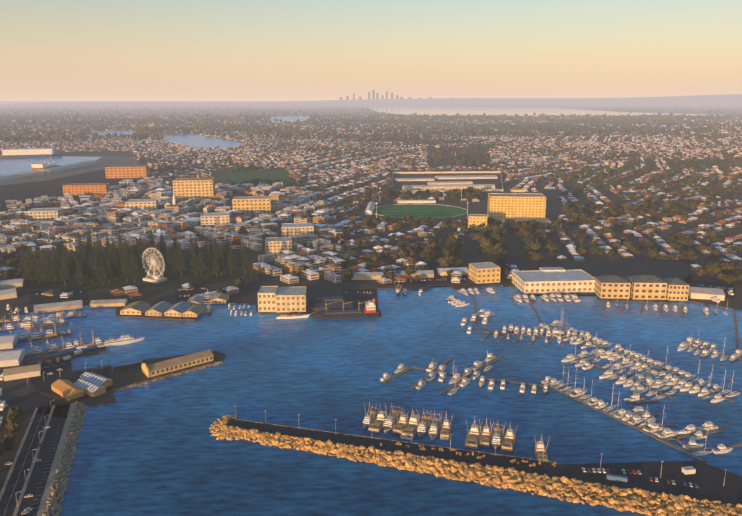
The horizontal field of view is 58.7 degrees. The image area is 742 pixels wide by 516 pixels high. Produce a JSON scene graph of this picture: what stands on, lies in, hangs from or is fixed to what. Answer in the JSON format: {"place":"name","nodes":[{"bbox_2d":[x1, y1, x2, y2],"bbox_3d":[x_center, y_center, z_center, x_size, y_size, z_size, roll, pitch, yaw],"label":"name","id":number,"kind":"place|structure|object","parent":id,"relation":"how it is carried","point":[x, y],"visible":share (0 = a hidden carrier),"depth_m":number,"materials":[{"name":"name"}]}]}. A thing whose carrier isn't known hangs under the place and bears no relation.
{"place":"outdoors","nodes":[
{"label":"outdoors","id":0,"kind":"place"},
{"bbox_2d":[0,358,111,515],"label":"paved road","id":1,"kind":"structure","parent":0,"point":[38,475],"depth_m":459.33,"materials":[{"name":"grey asphalt"}]},
{"bbox_2d":[0,116,308,180],"bbox_3d":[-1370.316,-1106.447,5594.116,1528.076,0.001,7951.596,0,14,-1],"label":"river water","id":2,"kind":"structure","parent":0,"point":[9,166],"depth_m":3332.65,"materials":[{"name":"blue liquid"}]},
{"bbox_2d":[0,102,723,115],"bbox_3d":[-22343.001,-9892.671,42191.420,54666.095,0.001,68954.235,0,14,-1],"label":"river water","id":3,"kind":"structure","parent":0,"point":[487,111],"depth_m":13208.66,"materials":[{"name":"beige liquid"}]},
{"bbox_2d":[0,285,741,515],"bbox_3d":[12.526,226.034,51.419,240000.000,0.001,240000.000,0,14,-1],"label":"sea water","id":4,"kind":"structure","parent":0,"point":[155,448],"depth_m":519.11,"materials":[{"name":"blue liquid"}]},
{"bbox_2d":[0,282,741,460],"bbox_3d":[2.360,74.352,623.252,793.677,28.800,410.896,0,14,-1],"label":"boats","id":5,"kind":"object","parent":4,"relation":"on","point":[400,424],"visible":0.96,"depth_m":562.69,"materials":[{"name":"paint"}]},
{"bbox_2d":[23,285,741,461],"bbox_3d":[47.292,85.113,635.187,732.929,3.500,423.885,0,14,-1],"label":"floating docks","id":6,"kind":"object","parent":4,"relation":"in","point":[663,440],"visible":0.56,"depth_m":571.86,"materials":[{"name":"grey wood"}]},
{"bbox_2d":[209,413,741,515],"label":"breakwater rocks","id":7,"kind":"object","parent":4,"relation":"in","point":[640,500],"visible":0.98,"depth_m":410.47,"materials":[{"name":"brown stone"}]},
{"bbox_2d":[231,419,741,505],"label":"breakwater deck","id":8,"kind":"structure","parent":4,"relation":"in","point":[708,479],"depth_m":421.06,"materials":[{"name":"asphalt"}]},
{"bbox_2d":[234,406,726,485],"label":"lamp posts","id":9,"kind":"object","parent":8,"relation":"on","point":[495,447],"visible":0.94,"depth_m":431.62,"materials":[{"name":"metal"}]},
{"bbox_2d":[0,101,741,507],"bbox_3d":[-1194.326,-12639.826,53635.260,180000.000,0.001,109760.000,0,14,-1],"label":"ground","id":10,"kind":"structure","parent":0,"point":[518,253],"depth_m":1167.11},
{"bbox_2d":[0,406,22,458],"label":"verge trees","id":11,"kind":"object","parent":10,"relation":"on","point":[14,422],"visible":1,"depth_m":461.09,"materials":[{"name":"green plant"}]},
{"bbox_2d":[0,279,112,515],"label":"harbor buildings","id":12,"kind":"structure","parent":10,"relation":"on","point":[91,384],"depth_m":557.13,"materials":[{"name":"paint"}]},
{"bbox_2d":[42,361,222,515],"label":"seawall rocks","id":13,"kind":"object","parent":10,"relation":"on","point":[66,461],"visible":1,"depth_m":444.50,"materials":[{"name":"grey stone"}]},
{"bbox_2d":[18,222,560,284],"bbox_3d":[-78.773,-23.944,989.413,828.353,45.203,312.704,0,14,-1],"label":"esplanade pine trees","id":14,"kind":"object","parent":10,"relation":"on","point":[92,270],"visible":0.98,"depth_m":885.80,"materials":[{"name":"green plant"}]},
{"bbox_2d":[0,156,623,288],"bbox_3d":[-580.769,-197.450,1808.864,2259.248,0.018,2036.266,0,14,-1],"label":"park grass","id":15,"kind":"structure","parent":10,"relation":"on","point":[49,184],"depth_m":1409.21,"materials":[{"name":"green plant"}]},
{"bbox_2d":[142,248,166,282],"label":"observation wheel","id":16,"kind":"object","parent":15,"relation":"on","point":[154,279],"visible":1,"depth_m":857.43,"materials":[{"name":"paint"}]},
{"bbox_2d":[0,130,724,377],"bbox_3d":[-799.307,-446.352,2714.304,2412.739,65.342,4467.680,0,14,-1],"label":"large buildings","id":17,"kind":"structure","parent":10,"relation":"on","point":[516,207],"depth_m":851.95,"materials":[{"name":"beige concrete"}]},
{"bbox_2d":[0,284,735,495],"bbox_3d":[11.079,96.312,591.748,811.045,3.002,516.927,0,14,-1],"label":"quay walls","id":18,"kind":"structure","parent":10,"relation":"on","point":[311,314],"depth_m":734.76,"materials":[{"name":"grey concrete"}]},
{"bbox_2d":[6,274,733,487],"bbox_3d":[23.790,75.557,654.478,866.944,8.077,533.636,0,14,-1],"label":"parked cars","id":19,"kind":"object","parent":10,"relation":"on","point":[687,470],"visible":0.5,"depth_m":431.42,"materials":[{"name":"paint"}]},
{"bbox_2d":[0,104,741,293],"bbox_3d":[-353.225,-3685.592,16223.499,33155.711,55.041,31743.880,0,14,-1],"label":"city trees","id":20,"kind":"object","parent":10,"relation":"on","point":[427,255],"visible":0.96,"depth_m":2618.19,"materials":[{"name":"green plant"}]},
{"bbox_2d":[0,116,741,298],"bbox_3d":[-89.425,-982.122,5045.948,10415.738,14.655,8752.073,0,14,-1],"label":"city houses","id":21,"kind":"structure","parent":10,"relation":"on","point":[134,224],"depth_m":1463.53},
{"bbox_2d":[0,94,741,105],"bbox_3d":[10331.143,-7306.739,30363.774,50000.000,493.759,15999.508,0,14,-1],"label":"hills","id":22,"kind":"structure","parent":0,"point":[720,100],"depth_m":29169.13,"materials":[{"name":"grey plant"}]},
{"bbox_2d":[0,0,741,100],"label":"sky","id":23,"kind":"structure","parent":0,"point":[51,50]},
{"bbox_2d":[30,266,734,303],"bbox_3d":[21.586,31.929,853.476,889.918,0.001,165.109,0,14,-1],"label":"carpark pavement","id":24,"kind":"structure","parent":0,"point":[83,295],"depth_m":814.18,"materials":[{"name":"grey asphalt"}]},
{"bbox_2d":[339,90,431,99],"bbox_3d":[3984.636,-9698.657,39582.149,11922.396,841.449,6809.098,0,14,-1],"label":"skyline","id":25,"kind":"structure","parent":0,"point":[373,96],"depth_m":42641.91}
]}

